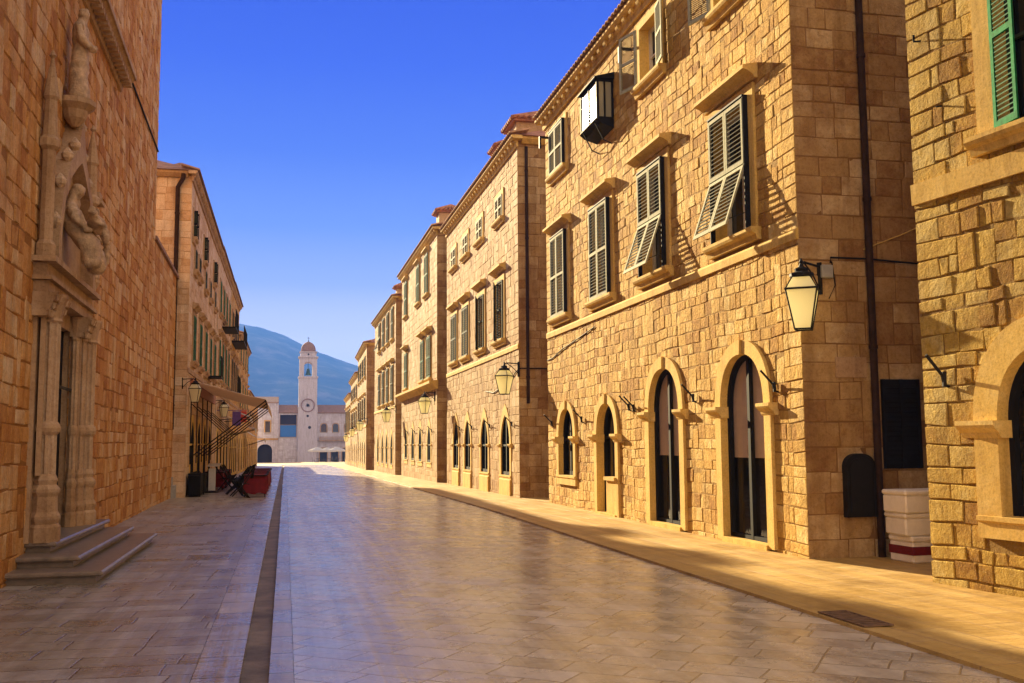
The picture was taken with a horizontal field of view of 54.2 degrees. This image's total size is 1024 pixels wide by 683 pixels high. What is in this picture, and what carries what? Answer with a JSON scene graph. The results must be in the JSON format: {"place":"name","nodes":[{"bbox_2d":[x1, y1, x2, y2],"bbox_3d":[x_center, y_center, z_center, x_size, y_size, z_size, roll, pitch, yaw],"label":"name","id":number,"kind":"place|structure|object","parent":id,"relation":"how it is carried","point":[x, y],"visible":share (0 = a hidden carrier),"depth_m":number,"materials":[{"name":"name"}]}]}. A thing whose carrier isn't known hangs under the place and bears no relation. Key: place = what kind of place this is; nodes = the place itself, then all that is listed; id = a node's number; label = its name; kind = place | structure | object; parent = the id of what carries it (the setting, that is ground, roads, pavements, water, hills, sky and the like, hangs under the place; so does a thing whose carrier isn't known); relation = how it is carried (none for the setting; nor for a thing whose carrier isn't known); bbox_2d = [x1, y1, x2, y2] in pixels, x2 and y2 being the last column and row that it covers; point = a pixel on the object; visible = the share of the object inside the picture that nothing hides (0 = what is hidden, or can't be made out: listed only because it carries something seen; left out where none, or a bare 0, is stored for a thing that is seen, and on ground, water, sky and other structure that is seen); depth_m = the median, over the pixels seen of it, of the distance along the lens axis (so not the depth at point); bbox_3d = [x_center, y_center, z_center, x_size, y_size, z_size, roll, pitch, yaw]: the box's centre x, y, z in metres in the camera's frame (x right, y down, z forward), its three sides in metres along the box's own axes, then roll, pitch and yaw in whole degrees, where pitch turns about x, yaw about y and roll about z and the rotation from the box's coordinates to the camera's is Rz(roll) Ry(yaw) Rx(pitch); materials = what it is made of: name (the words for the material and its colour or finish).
{"place":"outdoors","nodes":[
{"label":"outdoors","id":0,"kind":"place"},
{"bbox_2d":[0,465,279,682],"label":"pavement","id":1,"kind":"structure","parent":0,"point":[147,613],"depth_m":10.54,"materials":[{"name":"stone"}]},
{"bbox_2d":[5,519,156,585],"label":"church steps","id":2,"kind":"structure","parent":1,"relation":"on","point":[95,553],"depth_m":13.23,"materials":[{"name":"stone"}]},
{"bbox_2d":[188,470,208,496],"bbox_3d":[-11.231,5.061,35.831,0.420,0.840,3.550,1,-6,-13],"label":"cafe barrier","id":3,"kind":"object","parent":1,"relation":"on","point":[197,484],"visible":0.99,"depth_m":34.15,"materials":[{"name":"black paint"}]},
{"bbox_2d":[205,463,220,492],"bbox_3d":[-11.214,5.124,37.528,0.520,1.090,0.360,0,-6,-5],"label":"menu stand","id":4,"kind":"object","parent":1,"relation":"on","point":[212,481],"visible":0.91,"depth_m":37.50,"materials":[{"name":"white paint"}]},
{"bbox_2d":[203,471,224,488],"bbox_3d":[-11.891,5.562,39.912,0.800,0.746,0.800,1,-6,-13],"label":"cafe table","id":5,"kind":"object","parent":1,"relation":"on","point":[219,482],"visible":0.42,"depth_m":39.62,"materials":[{"name":"red fabric"}]},
{"bbox_2d":[225,467,248,495],"bbox_3d":[-9.465,4.811,34.469,0.633,1.022,0.484,10,-9,-20],"label":"folding chair","id":6,"kind":"object","parent":1,"relation":"on","point":[235,484],"visible":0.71,"depth_m":34.39,"materials":[{"name":"black paint"}]},
{"bbox_2d":[230,468,255,497],"bbox_3d":[-8.903,4.654,33.071,0.633,1.022,0.484,11,-10,-23],"label":"folding chair","id":7,"kind":"object","parent":1,"relation":"on","point":[239,484],"visible":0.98,"depth_m":33.04,"materials":[{"name":"black metal"}]},
{"bbox_2d":[243,474,266,496],"bbox_3d":[-8.713,4.884,33.901,0.800,0.746,0.800,1,-6,-13],"label":"cafe table","id":8,"kind":"object","parent":1,"relation":"on","point":[256,484],"visible":0.9,"depth_m":33.57,"materials":[{"name":"red fabric"}]},
{"bbox_2d":[190,465,293,681],"bbox_3d":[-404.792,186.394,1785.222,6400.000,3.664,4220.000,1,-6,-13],"label":"ground","id":9,"kind":"structure","parent":0,"point":[227,588],"depth_m":11.97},
{"bbox_2d":[0,0,161,588],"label":"stone church","id":10,"kind":"structure","parent":9,"relation":"on","point":[75,359],"depth_m":15.71,"materials":[{"name":"beige stone"}]},
{"bbox_2d":[68,8,97,97],"bbox_3d":[-6.553,-4.371,15.292,0.454,1.510,0.440,-4,-7,28],"label":"stone statue","id":11,"kind":"object","parent":10,"relation":"on","point":[79,67],"visible":0.98,"depth_m":15.14,"materials":[{"name":"stone"}]},
{"bbox_2d":[63,184,106,274],"bbox_3d":[-6.482,-1.720,15.147,0.620,1.368,0.711,1,-6,-14],"label":"stone statue","id":12,"kind":"object","parent":10,"relation":"on","point":[83,237],"visible":0.95,"depth_m":14.91,"materials":[{"name":"stone"}]},
{"bbox_2d":[87,206,110,264],"bbox_3d":[-6.253,-1.590,15.207,0.360,0.722,1.059,1,-6,-14],"label":"stone statue","id":13,"kind":"object","parent":12,"relation":"on","point":[96,223],"visible":0.96,"depth_m":14.93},
{"bbox_2d":[147,235,178,508],"bbox_3d":[-12.573,0.815,30.167,4.176,8.602,6.956,1,-6,-13],"label":"stone annex","id":14,"kind":"object","parent":9,"relation":"on","point":[166,275],"visible":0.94,"depth_m":30.10,"materials":[{"name":"beige stone"}]},
{"bbox_2d":[155,160,224,497],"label":"stone house","id":15,"kind":"structure","parent":9,"relation":"on","point":[187,232],"depth_m":34.79,"materials":[{"name":"beige stone"}]},
{"bbox_2d":[182,378,201,402],"bbox_3d":[-10.866,1.636,33.826,0.686,0.855,0.388,0,-6,-1],"label":"wall lantern","id":16,"kind":"object","parent":15,"relation":"attached to","point":[195,389],"depth_m":33.70,"materials":[{"name":"glass"}]},
{"bbox_2d":[189,415,195,472],"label":"doorway","id":17,"kind":"structure","parent":15,"relation":"in","point":[191,466],"depth_m":36.44,"materials":[{"name":"beige stone"}]},
{"bbox_2d":[192,207,199,246],"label":"window","id":18,"kind":"structure","parent":15,"relation":"in","point":[195,232],"depth_m":35.22,"materials":[{"name":"black paint"}]},
{"bbox_2d":[191,302,201,368],"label":"window","id":19,"kind":"structure","parent":15,"relation":"in","point":[196,308],"depth_m":35.76,"materials":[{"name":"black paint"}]},
{"bbox_2d":[193,247,200,278],"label":"window","id":20,"kind":"structure","parent":15,"relation":"in","point":[196,273],"depth_m":35.99,"materials":[{"name":"black paint"}]},
{"bbox_2d":[196,417,201,470],"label":"doorway","id":21,"kind":"structure","parent":15,"relation":"in","point":[199,444],"depth_m":38.97,"materials":[{"name":"beige stone"}]},
{"bbox_2d":[198,254,204,285],"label":"window","id":22,"kind":"structure","parent":15,"relation":"in","point":[201,281],"depth_m":37.68,"materials":[{"name":"black paint"}]},
{"bbox_2d":[197,312,207,373],"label":"window","id":23,"kind":"structure","parent":15,"relation":"in","point":[202,316],"depth_m":38.38,"materials":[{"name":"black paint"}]},
{"bbox_2d":[202,419,206,472],"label":"doorway","id":24,"kind":"structure","parent":15,"relation":"in","point":[204,425],"depth_m":41.61,"materials":[{"name":"beige stone"}]},
{"bbox_2d":[203,234,208,268],"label":"window","id":25,"kind":"structure","parent":15,"relation":"in","point":[205,239],"depth_m":39.78,"materials":[{"name":"black paint"}]},
{"bbox_2d":[204,269,209,296],"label":"window","id":26,"kind":"structure","parent":15,"relation":"in","point":[206,291],"depth_m":40.50,"materials":[{"name":"black paint"}]},
{"bbox_2d":[203,321,211,378],"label":"window","id":27,"kind":"structure","parent":15,"relation":"in","point":[207,324],"depth_m":40.94,"materials":[{"name":"black paint"}]},
{"bbox_2d":[207,421,211,469],"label":"doorway","id":28,"kind":"structure","parent":15,"relation":"in","point":[209,427],"depth_m":44.24,"materials":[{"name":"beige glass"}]},
{"bbox_2d":[209,278,214,305],"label":"window","id":29,"kind":"structure","parent":15,"relation":"in","point":[211,301],"depth_m":43.09,"materials":[{"name":"black paint"}]},
{"bbox_2d":[208,328,216,381],"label":"window","id":30,"kind":"structure","parent":15,"relation":"in","point":[212,332],"depth_m":43.59,"materials":[{"name":"black paint"}]},
{"bbox_2d":[213,260,217,289],"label":"window","id":31,"kind":"structure","parent":15,"relation":"in","point":[215,266],"depth_m":45.23,"materials":[{"name":"black paint"}]},
{"bbox_2d":[212,335,219,385],"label":"window","id":32,"kind":"structure","parent":15,"relation":"in","point":[216,338],"depth_m":46.08,"materials":[{"name":"black paint"}]},
{"bbox_2d":[214,290,218,313],"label":"window","id":33,"kind":"structure","parent":15,"relation":"in","point":[216,310],"depth_m":46.02,"materials":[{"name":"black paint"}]},
{"bbox_2d":[215,400,228,416],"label":"wall lantern","id":34,"kind":"object","parent":15,"relation":"attached to","point":[223,407],"depth_m":47.97,"materials":[{"name":"glass"}]},
{"bbox_2d":[189,382,271,463],"bbox_3d":[-11.187,3.388,40.603,2.689,2.950,10.600,1,-6,-13],"label":"cafe awning","id":35,"kind":"object","parent":15,"relation":"attached to","point":[257,402],"visible":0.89,"depth_m":38.83,"materials":[{"name":"white fabric"}]},
{"bbox_2d":[214,246,240,468],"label":"stone house","id":36,"kind":"structure","parent":9,"relation":"on","point":[226,330],"depth_m":52.70,"materials":[{"name":"beige stone"}]},
{"bbox_2d":[218,329,224,384],"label":"window","id":37,"kind":"structure","parent":36,"relation":"in","point":[221,332],"depth_m":49.52,"materials":[{"name":"black paint"}]},
{"bbox_2d":[219,278,223,319],"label":"window","id":38,"kind":"structure","parent":36,"relation":"in","point":[221,315],"depth_m":49.73,"materials":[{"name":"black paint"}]},
{"bbox_2d":[222,429,225,464],"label":"doorway","id":39,"kind":"structure","parent":36,"relation":"in","point":[223,453],"depth_m":54.73,"materials":[{"name":"stone"}]},
{"bbox_2d":[221,335,227,387],"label":"window","id":40,"kind":"structure","parent":36,"relation":"in","point":[224,338],"depth_m":52.51,"materials":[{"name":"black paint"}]},
{"bbox_2d":[222,286,226,325],"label":"window","id":41,"kind":"structure","parent":36,"relation":"in","point":[224,321],"depth_m":52.50,"materials":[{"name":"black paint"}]},
{"bbox_2d":[224,340,229,389],"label":"window","id":42,"kind":"structure","parent":36,"relation":"in","point":[227,343],"depth_m":54.69,"materials":[{"name":"black paint"}]},
{"bbox_2d":[217,410,241,425],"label":"shop banner","id":43,"kind":"object","parent":36,"relation":"attached to","point":[236,415],"visible":0.86,"depth_m":49.01,"materials":[{"name":"purple fabric"}]},
{"bbox_2d":[227,345,232,390],"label":"window","id":44,"kind":"structure","parent":36,"relation":"in","point":[230,348],"depth_m":57.37,"materials":[{"name":"black paint"}]},
{"bbox_2d":[190,465,282,682],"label":"gutter kerb","id":45,"kind":"structure","parent":9,"relation":"on","point":[222,658],"depth_m":10.04,"materials":[{"name":"stone"}]},
{"bbox_2d":[227,283,247,474],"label":"stone house","id":46,"kind":"structure","parent":9,"relation":"on","point":[236,344],"depth_m":63.34,"materials":[{"name":"beige stone"}]},
{"bbox_2d":[231,350,235,391],"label":"window","id":47,"kind":"structure","parent":46,"relation":"in","point":[233,353],"depth_m":60.90,"materials":[{"name":"black paint"}]},
{"bbox_2d":[233,355,236,390],"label":"window","id":48,"kind":"structure","parent":46,"relation":"in","point":[235,356],"depth_m":63.19,"materials":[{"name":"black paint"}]},
{"bbox_2d":[236,330,251,473],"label":"stone house","id":49,"kind":"structure","parent":9,"relation":"on","point":[244,375],"depth_m":76.37,"materials":[{"name":"beige stone"}]},
{"bbox_2d":[246,390,258,467],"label":"stone house","id":50,"kind":"structure","parent":9,"relation":"on","point":[251,459],"depth_m":100.18,"materials":[{"name":"beige stone"}]},
{"bbox_2d":[240,466,283,682],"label":"gutter","id":51,"kind":"object","parent":9,"relation":"on","point":[256,667],"visible":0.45,"depth_m":10.35,"materials":[{"name":"stone"}]},
{"bbox_2d":[343,392,350,464],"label":"stone house","id":52,"kind":"structure","parent":9,"relation":"on","point":[347,399],"depth_m":117.96,"materials":[{"name":"beige stone"}]},
{"bbox_2d":[348,371,357,466],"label":"stone house","id":53,"kind":"structure","parent":9,"relation":"on","point":[353,382],"depth_m":101.38,"materials":[{"name":"beige stone"}]},
{"bbox_2d":[355,339,374,469],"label":"stone house","id":54,"kind":"structure","parent":9,"relation":"on","point":[365,357],"depth_m":81.28,"materials":[{"name":"beige stone"}]},
{"bbox_2d":[356,418,367,430],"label":"wall lantern","id":55,"kind":"object","parent":54,"relation":"attached to","point":[359,424],"depth_m":79.95,"materials":[{"name":"glass"}]},
{"bbox_2d":[371,283,401,474],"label":"stone house","id":56,"kind":"structure","parent":9,"relation":"on","point":[386,322],"depth_m":66.02,"materials":[{"name":"beige stone"}]},
{"bbox_2d":[376,432,378,465],"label":"arched window","id":57,"kind":"structure","parent":56,"relation":"in","point":[377,447],"depth_m":73.32,"materials":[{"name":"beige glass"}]},
{"bbox_2d":[374,321,380,354],"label":"window","id":58,"kind":"structure","parent":56,"relation":"in","point":[379,325],"depth_m":73.09,"materials":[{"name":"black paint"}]},
{"bbox_2d":[375,368,380,409],"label":"window","id":59,"kind":"structure","parent":56,"relation":"in","point":[378,370],"depth_m":72.13,"materials":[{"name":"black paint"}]},
{"bbox_2d":[380,429,383,466],"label":"arched window","id":60,"kind":"structure","parent":56,"relation":"in","point":[382,445],"depth_m":70.02,"materials":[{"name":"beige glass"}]},
{"bbox_2d":[379,365,384,407],"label":"window","id":61,"kind":"structure","parent":56,"relation":"in","point":[381,367],"depth_m":69.29,"materials":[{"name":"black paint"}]},
{"bbox_2d":[380,316,384,351],"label":"window","id":62,"kind":"structure","parent":56,"relation":"in","point":[382,349],"depth_m":69.64,"materials":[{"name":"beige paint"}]},
{"bbox_2d":[384,429,387,467],"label":"arched window","id":63,"kind":"structure","parent":56,"relation":"in","point":[386,439],"depth_m":67.14,"materials":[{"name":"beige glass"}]},
{"bbox_2d":[383,362,388,406],"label":"window","id":64,"kind":"structure","parent":56,"relation":"in","point":[386,364],"depth_m":66.36,"materials":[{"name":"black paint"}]},
{"bbox_2d":[384,311,389,347],"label":"window","id":65,"kind":"structure","parent":56,"relation":"in","point":[386,345],"depth_m":67.48,"materials":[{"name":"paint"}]},
{"bbox_2d":[382,406,395,421],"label":"wall lantern","id":66,"kind":"object","parent":56,"relation":"attached to","point":[386,414],"depth_m":61.58,"materials":[{"name":"glass"}]},
{"bbox_2d":[389,428,392,468],"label":"arched window","id":67,"kind":"structure","parent":56,"relation":"in","point":[391,436],"depth_m":64.00,"materials":[{"name":"beige stone"}]},
{"bbox_2d":[388,358,393,404],"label":"window","id":68,"kind":"structure","parent":56,"relation":"in","point":[391,360],"depth_m":63.60,"materials":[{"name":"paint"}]},
{"bbox_2d":[389,304,393,343],"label":"window","id":69,"kind":"structure","parent":56,"relation":"in","point":[391,340],"depth_m":63.89,"materials":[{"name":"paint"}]},
{"bbox_2d":[395,204,455,482],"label":"stone house","id":70,"kind":"structure","parent":9,"relation":"on","point":[422,275],"depth_m":49.85,"materials":[{"name":"beige stone"}]},
{"bbox_2d":[400,345,407,391],"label":"window","id":71,"kind":"structure","parent":70,"relation":"in","point":[405,347],"depth_m":58.05,"materials":[{"name":"green paint"}]},
{"bbox_2d":[401,275,407,320],"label":"window","id":72,"kind":"structure","parent":70,"relation":"in","point":[405,279],"depth_m":58.62,"materials":[{"name":"black paint"}]},
{"bbox_2d":[403,423,407,463],"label":"arched window","id":73,"kind":"structure","parent":70,"relation":"in","point":[405,444],"depth_m":58.06,"materials":[{"name":"beige stone"}]},
{"bbox_2d":[410,422,414,464],"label":"arched window","id":74,"kind":"structure","parent":70,"relation":"in","point":[412,444],"depth_m":55.00,"materials":[{"name":"beige stone"}]},
{"bbox_2d":[413,257,420,308],"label":"window","id":75,"kind":"structure","parent":70,"relation":"in","point":[416,263],"depth_m":53.08,"materials":[{"name":"black paint"}]},
{"bbox_2d":[417,420,422,465],"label":"arched window","id":76,"kind":"structure","parent":70,"relation":"in","point":[420,443],"depth_m":51.97,"materials":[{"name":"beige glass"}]},
{"bbox_2d":[415,332,425,384],"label":"window","id":77,"kind":"structure","parent":70,"relation":"in","point":[420,335],"depth_m":51.25,"materials":[{"name":"green paint"}]},
{"bbox_2d":[421,245,429,300],"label":"window","id":78,"kind":"structure","parent":70,"relation":"in","point":[425,252],"depth_m":50.22,"materials":[{"name":"black paint"}]},
{"bbox_2d":[421,326,431,381],"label":"window","id":79,"kind":"structure","parent":70,"relation":"in","point":[427,329],"depth_m":48.67,"materials":[{"name":"black paint"}]},
{"bbox_2d":[418,391,435,413],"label":"wall lantern","id":80,"kind":"object","parent":70,"relation":"attached to","point":[424,401],"depth_m":45.79,"materials":[{"name":"glass"}]},
{"bbox_2d":[425,419,431,467],"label":"arched window","id":81,"kind":"structure","parent":70,"relation":"in","point":[428,446],"depth_m":48.87,"materials":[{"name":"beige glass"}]},
{"bbox_2d":[439,111,549,497],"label":"stone house","id":82,"kind":"structure","parent":9,"relation":"on","point":[492,227],"depth_m":33.82,"materials":[{"name":"beige stone"}]},
{"bbox_2d":[446,301,457,368],"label":"window","id":83,"kind":"structure","parent":82,"relation":"in","point":[454,316],"depth_m":43.19,"materials":[{"name":"black paint"}]},
{"bbox_2d":[448,242,457,274],"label":"window","id":84,"kind":"structure","parent":82,"relation":"in","point":[454,265],"depth_m":43.64,"materials":[{"name":"beige paint"}]},
{"bbox_2d":[450,413,459,473],"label":"arched window","id":85,"kind":"structure","parent":82,"relation":"in","point":[455,445],"depth_m":42.89,"materials":[{"name":"beige stone"}]},
{"bbox_2d":[456,291,469,363],"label":"window","id":86,"kind":"structure","parent":82,"relation":"in","point":[465,309],"depth_m":40.56,"materials":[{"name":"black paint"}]},
{"bbox_2d":[459,228,469,263],"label":"window","id":87,"kind":"structure","parent":82,"relation":"in","point":[465,237],"depth_m":40.75,"materials":[{"name":"beige paint"}]},
{"bbox_2d":[461,411,472,476],"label":"arched window","id":88,"kind":"structure","parent":82,"relation":"in","point":[467,445],"depth_m":40.06,"materials":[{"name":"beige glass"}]},
{"bbox_2d":[472,211,483,249],"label":"window","id":89,"kind":"structure","parent":82,"relation":"in","point":[479,241],"depth_m":37.75,"materials":[{"name":"beige paint"}]},
{"bbox_2d":[471,278,486,356],"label":"window","id":90,"kind":"structure","parent":82,"relation":"in","point":[480,299],"depth_m":37.29,"materials":[{"name":"black paint"}]},
{"bbox_2d":[477,408,489,479],"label":"arched window","id":91,"kind":"structure","parent":82,"relation":"in","point":[484,446],"depth_m":36.79,"materials":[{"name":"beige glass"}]},
{"bbox_2d":[488,262,505,348],"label":"window","id":92,"kind":"structure","parent":82,"relation":"in","point":[499,316],"depth_m":34.08,"materials":[{"name":"black paint"}]},
{"bbox_2d":[490,187,504,230],"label":"window","id":93,"kind":"structure","parent":82,"relation":"in","point":[499,217],"depth_m":34.40,"materials":[{"name":"black paint"}]},
{"bbox_2d":[496,404,512,483],"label":"arched window","id":94,"kind":"structure","parent":82,"relation":"in","point":[505,446],"depth_m":33.23,"materials":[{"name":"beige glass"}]},
{"bbox_2d":[495,361,519,394],"bbox_3d":[-0.149,1.130,30.957,0.473,1.043,0.837,-4,-7,28],"label":"wall lantern","id":95,"kind":"object","parent":82,"relation":"attached to","point":[504,376],"depth_m":30.69,"materials":[{"name":"glass"}]},
{"bbox_2d":[326,464,1023,682],"bbox_3d":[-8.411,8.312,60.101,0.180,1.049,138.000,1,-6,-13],"label":"kerb","id":96,"kind":"structure","parent":9,"relation":"on","point":[996,669],"depth_m":10.13,"materials":[{"name":"stone"}]},
{"bbox_2d":[818,610,893,626],"bbox_3d":[3.192,2.580,9.322,0.300,0.014,0.800,1,-6,-13],"label":"drain grate","id":97,"kind":"object","parent":96,"relation":"on","point":[855,618],"visible":1,"depth_m":9.28,"materials":[{"name":"metal"}]},
{"bbox_2d":[532,0,929,558],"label":"stone house","id":98,"kind":"structure","parent":9,"relation":"on","point":[716,170],"depth_m":16.66,"materials":[{"name":"beige"}]},
{"bbox_2d":[542,213,571,327],"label":"window","id":99,"kind":"structure","parent":98,"relation":"in","point":[558,230],"depth_m":27.03,"materials":[{"name":"green paint"}]},
{"bbox_2d":[545,112,568,186],"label":"window","id":100,"kind":"structure","parent":98,"relation":"in","point":[558,164],"depth_m":27.43,"materials":[{"name":"black paint"}]},
{"bbox_2d":[551,401,578,485],"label":"arched window","id":101,"kind":"structure","parent":98,"relation":"in","point":[566,440],"depth_m":26.75,"materials":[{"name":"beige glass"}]},
{"bbox_2d":[577,72,613,154],"bbox_3d":[1.970,-5.330,23.554,0.485,1.622,1.410,1,-6,-13],"label":"wall lantern","id":102,"kind":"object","parent":98,"relation":"in","point":[596,98],"depth_m":23.06,"materials":[{"name":"paint"}]},
{"bbox_2d":[579,177,616,311],"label":"window","id":103,"kind":"structure","parent":98,"relation":"in","point":[599,200],"depth_m":23.53,"materials":[{"name":"beige paint"}]},
{"bbox_2d":[587,394,621,517],"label":"doorway","id":104,"kind":"structure","parent":98,"relation":"in","point":[606,437],"depth_m":23.52,"materials":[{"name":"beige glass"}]},
{"bbox_2d":[619,0,666,99],"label":"window","id":105,"kind":"structure","parent":98,"relation":"in","point":[649,63],"depth_m":21.19,"materials":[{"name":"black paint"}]},
{"bbox_2d":[623,132,673,289],"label":"window","id":106,"kind":"structure","parent":98,"relation":"in","point":[653,261],"depth_m":20.21,"materials":[{"name":"beige paint"}]},
{"bbox_2d":[637,356,688,531],"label":"doorway","id":107,"kind":"structure","parent":98,"relation":"in","point":[664,415],"depth_m":19.98,"materials":[{"name":"white"}]},
{"bbox_2d":[687,0,742,31],"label":"window","id":108,"kind":"structure","parent":98,"relation":"in","point":[717,10],"depth_m":17.51,"materials":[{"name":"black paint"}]},
{"bbox_2d":[693,62,761,259],"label":"window","id":109,"kind":"structure","parent":98,"relation":"in","point":[732,192],"depth_m":16.70,"materials":[{"name":"beige paint"}]},
{"bbox_2d":[705,340,778,550],"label":"doorway","id":110,"kind":"structure","parent":98,"relation":"in","point":[744,410],"depth_m":16.51,"materials":[{"name":"white"}]},
{"bbox_2d":[784,258,822,330],"bbox_3d":[4.160,-0.661,14.273,0.473,1.043,0.837,-3,-6,21],"label":"wall lantern","id":111,"kind":"object","parent":98,"relation":"attached to","point":[803,291],"depth_m":13.96,"materials":[{"name":"beige glass"}]},
{"bbox_2d":[905,0,1023,597],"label":"stone house","id":112,"kind":"structure","parent":9,"relation":"on","point":[965,59],"depth_m":11.29,"materials":[{"name":"beige"}]},
{"bbox_2d":[954,317,1023,541],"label":"arched window","id":113,"kind":"structure","parent":112,"relation":"in","point":[994,427],"depth_m":10.86,"materials":[{"name":"white"}]},
{"bbox_2d":[963,0,1023,157],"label":"window","id":114,"kind":"structure","parent":112,"relation":"in","point":[997,26],"depth_m":11.09,"materials":[{"name":"stone"}]},
{"bbox_2d":[239,324,357,404],"bbox_3d":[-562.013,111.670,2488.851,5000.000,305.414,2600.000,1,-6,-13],"label":"mountain","id":115,"kind":"structure","parent":0,"point":[273,366],"depth_m":1908.71,"materials":[{"name":"blue"}]},
{"bbox_2d":[257,462,344,465],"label":"plaza","id":116,"kind":"structure","parent":0,"point":[290,463],"depth_m":156.17,"materials":[{"name":"stone"}]},
{"bbox_2d":[257,397,278,462],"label":"gate building","id":117,"kind":"structure","parent":116,"relation":"on","point":[267,450],"depth_m":252.53,"materials":[{"name":"stone"}]},
{"bbox_2d":[264,420,270,431],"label":"window","id":118,"kind":"structure","parent":117,"relation":"in","point":[267,423],"depth_m":252.51,"materials":[{"name":"beige glass"}]},
{"bbox_2d":[278,405,297,461],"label":"council hall","id":119,"kind":"structure","parent":116,"relation":"on","point":[287,432],"depth_m":253.32,"materials":[{"name":"stone"}]},
{"bbox_2d":[297,337,317,461],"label":"bell tower","id":120,"kind":"structure","parent":116,"relation":"on","point":[307,421],"depth_m":254.53,"materials":[{"name":"stone"}]},
{"bbox_2d":[317,405,345,461],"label":"palace","id":121,"kind":"structure","parent":116,"relation":"on","point":[330,426],"depth_m":255.71,"materials":[{"name":"stone"}]},
{"bbox_2d":[319,447,327,461],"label":"doorway","id":122,"kind":"structure","parent":121,"relation":"in","point":[323,455],"depth_m":254.93,"materials":[{"name":"grey stone"}]},
{"bbox_2d":[330,447,338,461],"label":"doorway","id":123,"kind":"structure","parent":121,"relation":"in","point":[332,454],"depth_m":255.55,"materials":[{"name":"grey stone"}]},
{"bbox_2d":[327,446,344,458],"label":"cafe parasol","id":124,"kind":"object","parent":116,"relation":"on","point":[336,449],"visible":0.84,"depth_m":191.11,"materials":[{"name":"white fabric"}]},
{"bbox_2d":[157,0,620,365],"label":"sky","id":125,"kind":"structure","parent":0,"point":[325,138],"materials":[{"name":"blue"}]},
{"bbox_2d":[286,465,1016,682],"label":"road","id":126,"kind":"structure","parent":0,"point":[391,582],"depth_m":9.93,"materials":[{"name":"stone"}]},
{"bbox_2d":[269,465,293,682],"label":"road kerb","id":127,"kind":"structure","parent":126,"relation":"on","point":[281,664],"depth_m":9.98,"materials":[{"name":"stone"}]},
{"bbox_2d":[329,464,1023,670],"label":"pavement","id":128,"kind":"structure","parent":0,"point":[911,600],"depth_m":12.13,"materials":[{"name":"stone"}]},
{"bbox_2d":[889,534,932,563],"bbox_3d":[5.680,2.850,13.825,0.724,0.360,0.524,1,-6,-16],"label":"foam box","id":129,"kind":"object","parent":128,"relation":"on","point":[913,549],"visible":0.53,"depth_m":13.56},
{"bbox_2d":[884,511,930,535],"bbox_3d":[5.658,2.517,13.855,0.784,0.300,0.544,1,-6,-10],"label":"foam box","id":130,"kind":"object","parent":129,"relation":"on","point":[914,524],"visible":0.49,"depth_m":13.59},
{"bbox_2d":[882,488,929,513],"bbox_3d":[5.638,2.207,13.872,0.804,0.310,0.544,1,-6,-15],"label":"foam box","id":131,"kind":"object","parent":130,"relation":"on","point":[910,500],"visible":0.53,"depth_m":13.60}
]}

